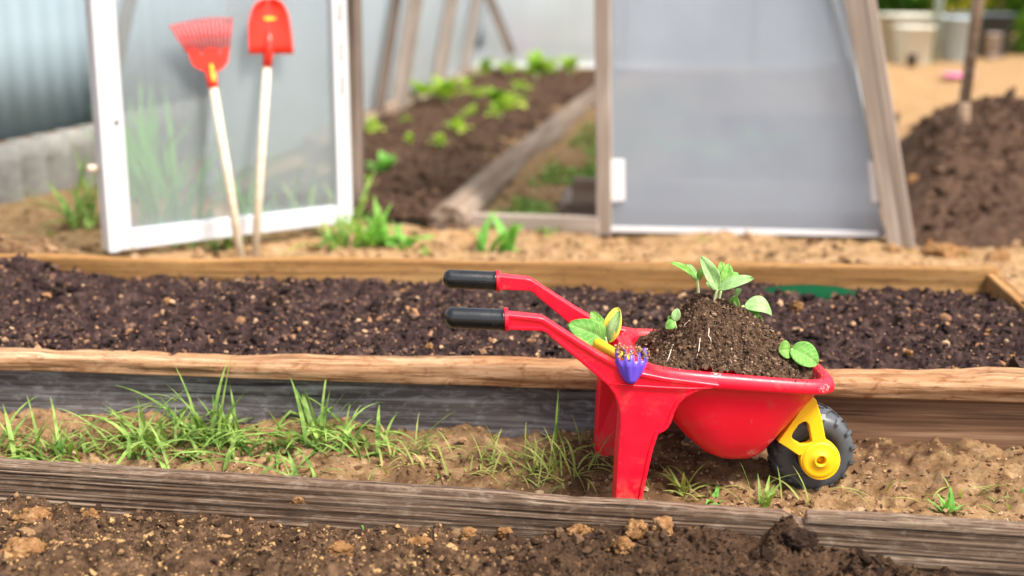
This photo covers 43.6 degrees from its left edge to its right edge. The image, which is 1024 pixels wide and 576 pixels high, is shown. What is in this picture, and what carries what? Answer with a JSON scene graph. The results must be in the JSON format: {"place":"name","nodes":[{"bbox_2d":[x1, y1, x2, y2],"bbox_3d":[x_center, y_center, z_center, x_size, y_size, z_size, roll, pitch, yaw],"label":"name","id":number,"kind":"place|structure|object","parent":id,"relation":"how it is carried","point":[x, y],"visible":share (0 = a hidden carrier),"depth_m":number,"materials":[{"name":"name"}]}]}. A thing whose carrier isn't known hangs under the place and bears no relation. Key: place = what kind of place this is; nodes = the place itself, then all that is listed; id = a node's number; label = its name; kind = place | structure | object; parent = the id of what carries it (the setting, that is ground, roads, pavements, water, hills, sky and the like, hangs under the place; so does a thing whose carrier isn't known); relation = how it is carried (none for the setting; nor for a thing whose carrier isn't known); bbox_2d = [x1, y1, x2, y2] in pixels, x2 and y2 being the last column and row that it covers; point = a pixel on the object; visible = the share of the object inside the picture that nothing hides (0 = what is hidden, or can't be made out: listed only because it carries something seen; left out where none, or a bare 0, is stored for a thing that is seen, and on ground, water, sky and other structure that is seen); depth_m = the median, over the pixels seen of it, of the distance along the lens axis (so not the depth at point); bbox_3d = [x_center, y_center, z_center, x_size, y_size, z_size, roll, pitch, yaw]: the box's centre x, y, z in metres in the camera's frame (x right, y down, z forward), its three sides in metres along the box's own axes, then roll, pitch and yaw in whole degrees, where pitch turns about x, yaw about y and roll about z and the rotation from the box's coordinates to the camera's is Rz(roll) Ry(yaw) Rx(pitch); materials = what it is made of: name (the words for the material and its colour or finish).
{"place":"outdoors","nodes":[
{"label":"outdoors","id":0,"kind":"place"},
{"bbox_2d":[0,492,956,575],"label":"front soil","id":1,"kind":"structure","parent":0,"point":[202,562],"depth_m":1.76,"materials":[{"name":"soil"}]},
{"bbox_2d":[0,536,47,559],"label":"soil clod","id":2,"kind":"object","parent":1,"relation":"on","point":[16,546],"visible":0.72,"depth_m":1.75,"materials":[{"name":"soil"}]},
{"bbox_2d":[11,505,52,525],"bbox_3d":[-0.720,0.349,1.944,0.077,0.033,0.063,-6,15,-25],"label":"soil clod","id":3,"kind":"object","parent":1,"relation":"on","point":[36,512],"visible":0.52,"depth_m":1.93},
{"bbox_2d":[35,528,61,541],"bbox_3d":[-0.670,0.365,1.855,0.046,0.032,0.050,0,14,0],"label":"soil clod","id":4,"kind":"object","parent":1,"relation":"on","point":[49,534],"visible":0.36,"depth_m":1.84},
{"bbox_2d":[81,508,99,519],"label":"soil clod","id":5,"kind":"object","parent":1,"relation":"on","point":[91,512],"visible":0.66,"depth_m":1.93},
{"bbox_2d":[326,540,353,556],"bbox_3d":[-0.246,0.371,1.801,0.053,0.031,0.033,-2,14,-8],"label":"soil clod","id":6,"kind":"object","parent":1,"relation":"on","point":[338,548],"visible":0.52,"depth_m":1.79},
{"bbox_2d":[406,536,432,545],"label":"soil clod","id":7,"kind":"object","parent":1,"relation":"on","point":[416,540],"visible":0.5,"depth_m":1.83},
{"bbox_2d":[459,526,482,538],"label":"soil clod","id":8,"kind":"object","parent":1,"relation":"on","point":[468,532],"visible":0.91,"depth_m":1.84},
{"bbox_2d":[492,526,512,538],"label":"soil clod","id":9,"kind":"object","parent":1,"relation":"on","point":[501,532],"visible":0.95,"depth_m":1.86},
{"bbox_2d":[566,523,593,535],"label":"soil clod","id":10,"kind":"object","parent":1,"relation":"on","point":[581,529],"visible":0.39,"depth_m":1.82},
{"bbox_2d":[605,536,634,554],"bbox_3d":[0.151,0.352,1.762,0.037,0.024,0.032,8,16,30],"label":"soil clod","id":11,"kind":"object","parent":1,"relation":"on","point":[622,544],"visible":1,"depth_m":1.75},
{"bbox_2d":[623,518,649,542],"bbox_3d":[0.177,0.351,1.821,0.052,0.039,0.043,0,14,0],"label":"soil clod","id":12,"kind":"object","parent":1,"relation":"on","point":[635,530],"visible":0.76,"depth_m":1.81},
{"bbox_2d":[650,515,678,537],"bbox_3d":[0.218,0.341,1.817,0.045,0.036,0.041,-3,14,-12],"label":"soil clod","id":13,"kind":"object","parent":1,"relation":"on","point":[662,522],"visible":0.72,"depth_m":1.81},
{"bbox_2d":[780,527,822,552],"bbox_3d":[0.400,0.351,1.786,0.067,0.033,0.042,5,14,19],"label":"soil clod","id":14,"kind":"object","parent":1,"relation":"on","point":[798,538],"visible":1,"depth_m":1.77,"materials":[{"name":"soil"}]},
{"bbox_2d":[0,405,1010,512],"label":"grass","id":15,"kind":"structure","parent":0,"point":[492,459],"depth_m":2.13,"materials":[{"name":"plant"}]},
{"bbox_2d":[0,0,1023,521],"bbox_3d":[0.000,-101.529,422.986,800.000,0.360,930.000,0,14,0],"label":"ground","id":16,"kind":"structure","parent":0,"point":[918,92],"depth_m":2.29,"materials":[{"name":"sand"}]},
{"bbox_2d":[0,124,97,203],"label":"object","id":17,"kind":"object","parent":16,"relation":"on","point":[24,163],"visible":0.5,"depth_m":4.48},
{"bbox_2d":[16,138,136,230],"bbox_3d":[-1.365,-0.322,3.980,0.420,0.273,0.326,-12,18,-41],"label":"grass tuft","id":18,"kind":"object","parent":16,"relation":"on","point":[80,205],"visible":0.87,"depth_m":4.00,"materials":[{"name":"plant"}]},
{"bbox_2d":[85,79,227,201],"bbox_3d":[-1.340,-0.512,4.550,0.530,0.462,0.554,11,18,39],"label":"tall weed","id":19,"kind":"object","parent":16,"relation":"on","point":[169,149],"visible":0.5,"depth_m":4.55,"materials":[{"name":"green plant"}]},
{"bbox_2d":[123,97,211,183],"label":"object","id":20,"kind":"object","parent":16,"relation":"on","point":[183,114],"visible":0.3,"depth_m":5.45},
{"bbox_2d":[138,185,214,247],"bbox_3d":[-1.036,-0.216,3.943,0.251,0.171,0.206,-12,18,-41],"label":"tall weed","id":21,"kind":"object","parent":16,"relation":"on","point":[200,214],"visible":0.24,"depth_m":3.93,"materials":[{"name":"green plant"}]},
{"bbox_2d":[84,97,291,247],"bbox_3d":[-0.995,-0.379,3.951,0.632,0.484,0.547,0,14,0],"label":"tall weed","id":22,"kind":"object","parent":16,"relation":"on","point":[176,211],"visible":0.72,"depth_m":3.98,"materials":[{"name":"green plant"}]},
{"bbox_2d":[171,356,231,443],"bbox_3d":[-0.531,0.193,2.209,0.112,0.162,0.066,-8,16,-31],"label":"grass tuft","id":23,"kind":"object","parent":16,"relation":"on","point":[213,419],"visible":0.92,"depth_m":2.22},
{"bbox_2d":[169,17,244,257],"bbox_3d":[-0.854,-0.420,3.644,0.184,0.686,0.143,0,14,0],"label":"toy rake","id":24,"kind":"object","parent":16,"relation":"on","point":[210,62],"visible":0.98,"depth_m":3.63,"materials":[{"name":"red plastic"}]},
{"bbox_2d":[0,378,418,529],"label":"grass","id":25,"kind":"structure","parent":16,"relation":"on","point":[158,438],"depth_m":2.20,"materials":[{"name":"plant"}]},
{"bbox_2d":[194,235,244,252],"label":"grass tuft","id":26,"kind":"object","parent":16,"relation":"on","point":[227,243],"visible":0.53,"depth_m":3.85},
{"bbox_2d":[0,0,483,141],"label":"metal fence","id":27,"kind":"object","parent":16,"relation":"on","point":[45,87],"visible":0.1,"depth_m":4.80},
{"bbox_2d":[203,148,330,235],"bbox_3d":[-0.790,-0.321,4.116,0.447,0.295,0.248,0,14,0],"label":"tall weed","id":28,"kind":"object","parent":16,"relation":"on","point":[246,203],"visible":0.41,"depth_m":4.08,"materials":[{"name":"green plant"}]},
{"bbox_2d":[248,0,293,257],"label":"toy shovel","id":29,"kind":"object","parent":16,"relation":"on","point":[269,32],"visible":0.99,"depth_m":3.72,"materials":[{"name":"red plastic"}]},
{"bbox_2d":[0,370,595,438],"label":"side plank","id":30,"kind":"object","parent":16,"relation":"on","point":[512,412],"visible":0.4,"depth_m":2.29,"materials":[{"name":"grey wood"}]},
{"bbox_2d":[273,168,377,227],"bbox_3d":[-0.613,-0.290,4.246,0.375,0.174,0.285,0,14,0],"label":"tall weed","id":31,"kind":"object","parent":16,"relation":"on","point":[360,208],"visible":0.59,"depth_m":4.26,"materials":[{"name":"green plant"}]},
{"bbox_2d":[286,204,374,253],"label":"grass tuft","id":32,"kind":"object","parent":16,"relation":"on","point":[341,238],"visible":0.88,"depth_m":3.79,"materials":[{"name":"plant"}]},
{"bbox_2d":[295,379,373,436],"bbox_3d":[-0.311,0.204,2.255,0.138,0.132,0.115,-5,14,-20],"label":"grass tuft","id":33,"kind":"object","parent":16,"relation":"on","point":[323,421],"visible":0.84,"depth_m":2.24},
{"bbox_2d":[324,197,405,246],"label":"broad leaf weed","id":34,"kind":"object","parent":16,"relation":"on","point":[378,220],"visible":0.81,"depth_m":3.84,"materials":[{"name":"plant"}]},
{"bbox_2d":[291,67,480,156],"bbox_3d":[-0.624,-1.204,8.178,0.141,0.127,5.015,2,14,7],"label":"edging log","id":35,"kind":"object","parent":16,"relation":"on","point":[313,143],"visible":0.22,"depth_m":6.03,"materials":[{"name":"wood"}]},
{"bbox_2d":[363,221,436,249],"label":"broad leaf weed","id":36,"kind":"object","parent":16,"relation":"on","point":[408,242],"visible":0.83,"depth_m":3.86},
{"bbox_2d":[235,68,594,221],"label":"greenhouse soil","id":37,"kind":"structure","parent":16,"relation":"on","point":[454,171],"depth_m":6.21,"materials":[{"name":"soil"}]},
{"bbox_2d":[364,116,384,133],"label":"squash plant","id":38,"kind":"object","parent":37,"relation":"on","point":[371,124],"visible":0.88,"depth_m":6.43,"materials":[{"name":"green plant"}]},
{"bbox_2d":[365,151,397,171],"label":"squash plant","id":39,"kind":"object","parent":37,"relation":"on","point":[386,161],"visible":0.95,"depth_m":5.06,"materials":[{"name":"green plant"}]},
{"bbox_2d":[409,79,436,100],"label":"squash plant","id":40,"kind":"object","parent":37,"relation":"on","point":[420,88],"visible":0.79,"depth_m":7.90,"materials":[{"name":"green plant"}]},
{"bbox_2d":[427,133,447,147],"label":"squash plant","id":41,"kind":"object","parent":37,"relation":"on","point":[439,138],"visible":1,"depth_m":5.65,"materials":[{"name":"green plant"}]},
{"bbox_2d":[424,75,469,103],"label":"squash plant","id":42,"kind":"object","parent":37,"relation":"on","point":[445,89],"visible":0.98,"depth_m":7.66,"materials":[{"name":"green plant"}]},
{"bbox_2d":[444,115,473,133],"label":"squash plant","id":43,"kind":"object","parent":37,"relation":"on","point":[457,122],"visible":0.98,"depth_m":6.21,"materials":[{"name":"green plant"}]},
{"bbox_2d":[457,76,473,90],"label":"squash plant","id":44,"kind":"object","parent":37,"relation":"on","point":[466,82],"visible":0.99,"depth_m":8.75,"materials":[{"name":"green plant"}]},
{"bbox_2d":[460,104,479,116],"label":"squash plant","id":45,"kind":"object","parent":37,"relation":"on","point":[471,109],"visible":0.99,"depth_m":7.05,"materials":[{"name":"green plant"}]},
{"bbox_2d":[466,88,485,100],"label":"squash plant","id":46,"kind":"object","parent":37,"relation":"on","point":[477,92],"visible":0.94,"depth_m":7.93,"materials":[{"name":"green plant"}]},
{"bbox_2d":[473,58,498,74],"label":"squash plant","id":47,"kind":"object","parent":37,"relation":"on","point":[485,65],"visible":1,"depth_m":10.12,"materials":[{"name":"green plant"}]},
{"bbox_2d":[485,97,514,118],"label":"squash plant","id":48,"kind":"object","parent":37,"relation":"on","point":[501,105],"visible":0.99,"depth_m":6.86,"materials":[{"name":"green plant"}]},
{"bbox_2d":[480,86,529,107],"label":"squash plant","id":49,"kind":"object","parent":37,"relation":"on","point":[494,96],"visible":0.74,"depth_m":7.43,"materials":[{"name":"green plant"}]},
{"bbox_2d":[496,54,521,75],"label":"squash plant","id":50,"kind":"object","parent":37,"relation":"on","point":[505,66],"visible":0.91,"depth_m":10.11,"materials":[{"name":"green plant"}]},
{"bbox_2d":[508,80,534,93],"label":"squash plant","id":51,"kind":"object","parent":37,"relation":"on","point":[519,84],"visible":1,"depth_m":8.36,"materials":[{"name":"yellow plant"}]},
{"bbox_2d":[511,49,558,81],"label":"squash plant","id":52,"kind":"object","parent":37,"relation":"on","point":[536,61],"visible":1,"depth_m":9.37,"materials":[{"name":"green plant"}]},
{"bbox_2d":[551,55,586,74],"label":"squash plant","id":53,"kind":"object","parent":37,"relation":"on","point":[570,63],"visible":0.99,"depth_m":9.99,"materials":[{"name":"green plant"}]},
{"bbox_2d":[407,410,455,455],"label":"grass tuft","id":54,"kind":"object","parent":16,"relation":"on","point":[422,447],"visible":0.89,"depth_m":2.18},
{"bbox_2d":[471,211,524,251],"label":"broad leaf weed","id":55,"kind":"object","parent":16,"relation":"on","point":[506,238],"visible":0.91,"depth_m":3.81,"materials":[{"name":"plant"}]},
{"bbox_2d":[84,0,915,252],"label":"greenhouse","id":56,"kind":"object","parent":16,"relation":"on","point":[769,117],"visible":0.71,"depth_m":4.00,"materials":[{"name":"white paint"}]},
{"bbox_2d":[84,0,352,252],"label":"door","id":57,"kind":"structure","parent":56,"relation":"in","point":[118,234],"depth_m":3.63,"materials":[{"name":"white paint"}]},
{"bbox_2d":[0,254,999,295],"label":"edge plank","id":58,"kind":"object","parent":16,"relation":"on","point":[653,277],"visible":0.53,"depth_m":2.88,"materials":[{"name":"wood"}]},
{"bbox_2d":[427,85,594,230],"bbox_3d":[0.272,-0.884,6.939,0.163,0.145,5.782,2,14,9],"label":"edging log","id":59,"kind":"object","parent":16,"relation":"on","point":[482,189],"visible":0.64,"depth_m":5.02,"materials":[{"name":"wood"}]},
{"bbox_2d":[0,253,1023,369],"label":"bed soil","id":60,"kind":"structure","parent":16,"relation":"on","point":[113,302],"depth_m":2.54,"materials":[{"name":"soil"}]},
{"bbox_2d":[266,296,279,305],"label":"soil clod","id":61,"kind":"object","parent":60,"relation":"on","point":[271,300],"visible":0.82,"depth_m":2.67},
{"bbox_2d":[791,300,803,310],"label":"soil clod","id":62,"kind":"object","parent":60,"relation":"on","point":[796,305],"visible":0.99,"depth_m":2.55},
{"bbox_2d":[763,285,856,299],"bbox_3d":[0.642,0.014,2.786,0.240,0.033,0.046,0,14,0],"label":"plastic sheet","id":63,"kind":"object","parent":60,"relation":"on","point":[824,291],"visible":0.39,"depth_m":2.79,"materials":[{"name":"plastic"}]},
{"bbox_2d":[0,458,1023,575],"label":"garden plank","id":64,"kind":"object","parent":16,"relation":"on","point":[928,544],"visible":0.56,"depth_m":1.88,"materials":[{"name":"wood"}]},
{"bbox_2d":[0,168,1023,279],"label":"sand crumbs","id":65,"kind":"object","parent":16,"relation":"on","point":[199,253],"visible":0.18,"depth_m":3.82,"materials":[{"name":"sand"}]},
{"bbox_2d":[0,410,1023,520],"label":"sand crumbs","id":66,"kind":"object","parent":16,"relation":"on","point":[868,472],"visible":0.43,"depth_m":2.14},
{"bbox_2d":[484,120,595,236],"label":"grass","id":67,"kind":"structure","parent":16,"relation":"on","point":[527,203],"depth_m":5.15,"materials":[{"name":"plant"}]},
{"bbox_2d":[514,426,594,477],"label":"grass tuft","id":68,"kind":"object","parent":16,"relation":"on","point":[534,453],"visible":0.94,"depth_m":2.11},
{"bbox_2d":[554,390,559,454],"bbox_3d":[0.075,0.227,2.132,0.010,0.122,0.009,0,14,0],"label":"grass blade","id":69,"kind":"object","parent":16,"relation":"on","point":[556,427],"visible":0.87,"depth_m":2.13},
{"bbox_2d":[558,186,571,214],"bbox_3d":[0.197,-0.303,4.502,0.058,0.055,0.361,1,14,5],"label":"cut log","id":70,"kind":"object","parent":16,"relation":"on","point":[565,207],"visible":0.62,"depth_m":4.37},
{"bbox_2d":[572,177,595,215],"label":"wooden block","id":71,"kind":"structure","parent":16,"relation":"on","point":[583,196],"depth_m":4.27,"materials":[{"name":"wood"}]},
{"bbox_2d":[443,269,855,498],"bbox_3d":[0.224,0.162,2.047,0.662,0.345,0.284,-1,14,-3],"label":"toy wheelbarrow","id":72,"kind":"object","parent":16,"relation":"on","point":[790,425],"visible":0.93,"depth_m":1.96,"materials":[{"name":"red plastic"}]},
{"bbox_2d":[568,307,621,345],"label":"seedling","id":73,"kind":"object","parent":72,"relation":"on","point":[596,325],"visible":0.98,"depth_m":2.00,"materials":[{"name":"green plant"}]},
{"bbox_2d":[593,338,649,383],"bbox_3d":[0.152,0.101,1.924,0.051,0.064,0.123,-10,17,-35],"label":"toy hand fork","id":74,"kind":"object","parent":72,"relation":"on","point":[630,370],"visible":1,"depth_m":1.89,"materials":[{"name":"purple plastic"}]},
{"bbox_2d":[623,292,827,382],"bbox_3d":[0.336,0.068,2.032,0.304,0.128,0.238,-1,14,-3],"label":"soil pile","id":75,"kind":"object","parent":72,"relation":"in","point":[720,335],"visible":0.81,"depth_m":1.98,"materials":[{"name":"soil"}]},
{"bbox_2d":[665,308,680,329],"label":"seedling","id":76,"kind":"object","parent":75,"relation":"on","point":[674,316],"visible":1,"depth_m":2.00,"materials":[{"name":"green plant"}]},
{"bbox_2d":[670,262,703,292],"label":"seedling","id":77,"kind":"object","parent":75,"relation":"on","point":[692,272],"visible":0.96,"depth_m":2.01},
{"bbox_2d":[700,256,753,300],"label":"seedling","id":78,"kind":"object","parent":75,"relation":"on","point":[712,275],"visible":0.99,"depth_m":1.99,"materials":[{"name":"plant"}]},
{"bbox_2d":[718,262,738,297],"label":"seedling","id":79,"kind":"object","parent":75,"relation":"on","point":[725,271],"visible":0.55,"depth_m":2.03,"materials":[{"name":"green plant"}]},
{"bbox_2d":[729,288,741,307],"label":"seedling","id":80,"kind":"object","parent":75,"relation":"on","point":[734,299],"visible":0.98,"depth_m":2.01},
{"bbox_2d":[742,296,771,320],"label":"seedling","id":81,"kind":"object","parent":75,"relation":"on","point":[755,305],"visible":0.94,"depth_m":2.04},
{"bbox_2d":[778,340,818,366],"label":"seedling","id":82,"kind":"object","parent":75,"relation":"on","point":[804,353],"visible":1,"depth_m":1.99,"materials":[{"name":"green plant"}]},
{"bbox_2d":[659,463,715,496],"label":"grass tuft","id":83,"kind":"object","parent":16,"relation":"on","point":[681,489],"visible":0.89,"depth_m":2.03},
{"bbox_2d":[706,486,722,504],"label":"broadleaf weed","id":84,"kind":"object","parent":16,"relation":"on","point":[715,494],"visible":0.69,"depth_m":2.02,"materials":[{"name":"green plant"}]},
{"bbox_2d":[743,469,780,507],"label":"grass tuft","id":85,"kind":"object","parent":16,"relation":"on","point":[769,495],"visible":0.94,"depth_m":1.98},
{"bbox_2d":[663,396,1023,450],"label":"side plank","id":86,"kind":"object","parent":16,"relation":"on","point":[1000,425],"visible":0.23,"depth_m":2.20,"materials":[{"name":"brown wood"}]},
{"bbox_2d":[0,347,1023,402],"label":"log beam","id":87,"kind":"structure","parent":86,"relation":"on","point":[1000,384],"depth_m":2.25,"materials":[{"name":"brown wood"}]},
{"bbox_2d":[878,13,945,59],"bbox_3d":[3.523,-2.238,11.393,0.528,0.391,0.588,0,14,0],"label":"cream tub","id":88,"kind":"object","parent":16,"relation":"on","point":[887,21],"visible":0.39,"depth_m":11.17,"materials":[{"name":"plastic"}]},
{"bbox_2d":[892,25,935,64],"bbox_3d":[3.324,-2.018,10.623,0.313,0.313,0.313,0,14,0],"label":"cream tub","id":89,"kind":"object","parent":16,"relation":"on","point":[913,39],"visible":0.9,"depth_m":10.50,"materials":[{"name":"plastic"}]},
{"bbox_2d":[876,0,963,44],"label":"bush","id":90,"kind":"object","parent":16,"relation":"on","point":[896,6],"visible":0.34,"depth_m":12.86,"materials":[{"name":"green plant"}]},
{"bbox_2d":[919,239,965,258],"bbox_3d":[1.240,-0.100,3.683,0.129,0.073,0.107,-7,15,-27],"label":"soil clod","id":91,"kind":"object","parent":16,"relation":"on","point":[943,250],"visible":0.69,"depth_m":3.67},
{"bbox_2d":[923,486,963,511],"bbox_3d":[0.668,0.328,1.951,0.068,0.042,0.052,10,17,36],"label":"weed rosette","id":92,"kind":"object","parent":16,"relation":"on","point":[949,501],"visible":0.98,"depth_m":1.96,"materials":[{"name":"green plant"}]},
{"bbox_2d":[914,0,988,13],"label":"bush","id":93,"kind":"object","parent":16,"relation":"on","point":[925,5],"visible":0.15,"depth_m":12.87,"materials":[{"name":"green plant"}]},
{"bbox_2d":[941,16,969,61],"bbox_3d":[3.844,-2.142,11.005,0.325,0.375,0.325,0,14,0],"label":"tub","id":94,"kind":"object","parent":16,"relation":"on","point":[954,37],"visible":0.7,"depth_m":10.90,"materials":[{"name":"grey plastic"}]},
{"bbox_2d":[942,73,975,77],"bbox_3d":[3.245,-1.542,9.298,0.240,0.024,0.240,0,14,0],"label":"pink dish","id":95,"kind":"object","parent":16,"relation":"on","point":[954,75],"visible":0.76,"depth_m":9.27,"materials":[{"name":"plastic"}]},
{"bbox_2d":[898,95,1023,248],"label":"soil heap","id":96,"kind":"object","parent":16,"relation":"on","point":[991,229],"visible":0.36,"depth_m":4.42,"materials":[{"name":"soil"}]},
{"bbox_2d":[906,175,918,183],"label":"soil clod","id":97,"kind":"object","parent":96,"relation":"on","point":[910,179],"visible":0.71,"depth_m":4.66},
{"bbox_2d":[908,86,1023,229],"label":"soil crumbs","id":98,"kind":"object","parent":96,"relation":"on","point":[969,131],"visible":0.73,"depth_m":4.65,"materials":[{"name":"soil"}]},
{"bbox_2d":[957,0,983,122],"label":"garden spade","id":99,"kind":"object","parent":96,"relation":"in","point":[974,27],"visible":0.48,"depth_m":4.96,"materials":[{"name":"brown wood"}]},
{"bbox_2d":[924,0,1000,13],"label":"flowering bush","id":100,"kind":"object","parent":16,"relation":"on","point":[951,8],"visible":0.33,"depth_m":12.74,"materials":[{"name":"green plant"}]},
{"bbox_2d":[919,0,1016,35],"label":"bush","id":101,"kind":"object","parent":16,"relation":"on","point":[1003,4],"visible":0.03,"depth_m":13.59,"materials":[{"name":"green plant"}]},
{"bbox_2d":[942,12,1016,56],"bbox_3d":[4.304,-2.354,11.879,0.576,0.390,0.630,0,14,0],"label":"dark trough","id":102,"kind":"object","parent":16,"relation":"on","point":[997,22],"visible":0.48,"depth_m":11.59,"materials":[{"name":"dark grey plastic"}]},
{"bbox_2d":[983,33,1002,59],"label":"plant pot","id":103,"kind":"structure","parent":16,"relation":"on","point":[992,46],"depth_m":11.26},
{"bbox_2d":[985,250,1011,261],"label":"soil clod","id":104,"kind":"object","parent":16,"relation":"on","point":[1000,255],"visible":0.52,"depth_m":3.65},
{"bbox_2d":[985,274,1023,311],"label":"end plank","id":105,"kind":"object","parent":16,"relation":"on","point":[1001,286],"visible":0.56,"depth_m":2.72,"materials":[{"name":"wood"}]},
{"bbox_2d":[1005,0,1023,53],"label":"bush","id":106,"kind":"object","parent":16,"relation":"on","point":[1016,6],"visible":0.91,"depth_m":12.24,"materials":[{"name":"green plant"}]},
{"bbox_2d":[906,54,917,67],"bbox_3d":[3.205,-1.820,10.260,0.092,0.104,0.092,0,14,0],"label":"black pot","id":107,"kind":"object","parent":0,"point":[911,60],"visible":1,"depth_m":10.23,"materials":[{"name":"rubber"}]},
{"bbox_2d":[930,0,942,62],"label":"wooden post","id":108,"kind":"object","parent":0,"point":[938,12],"visible":1,"depth_m":10.77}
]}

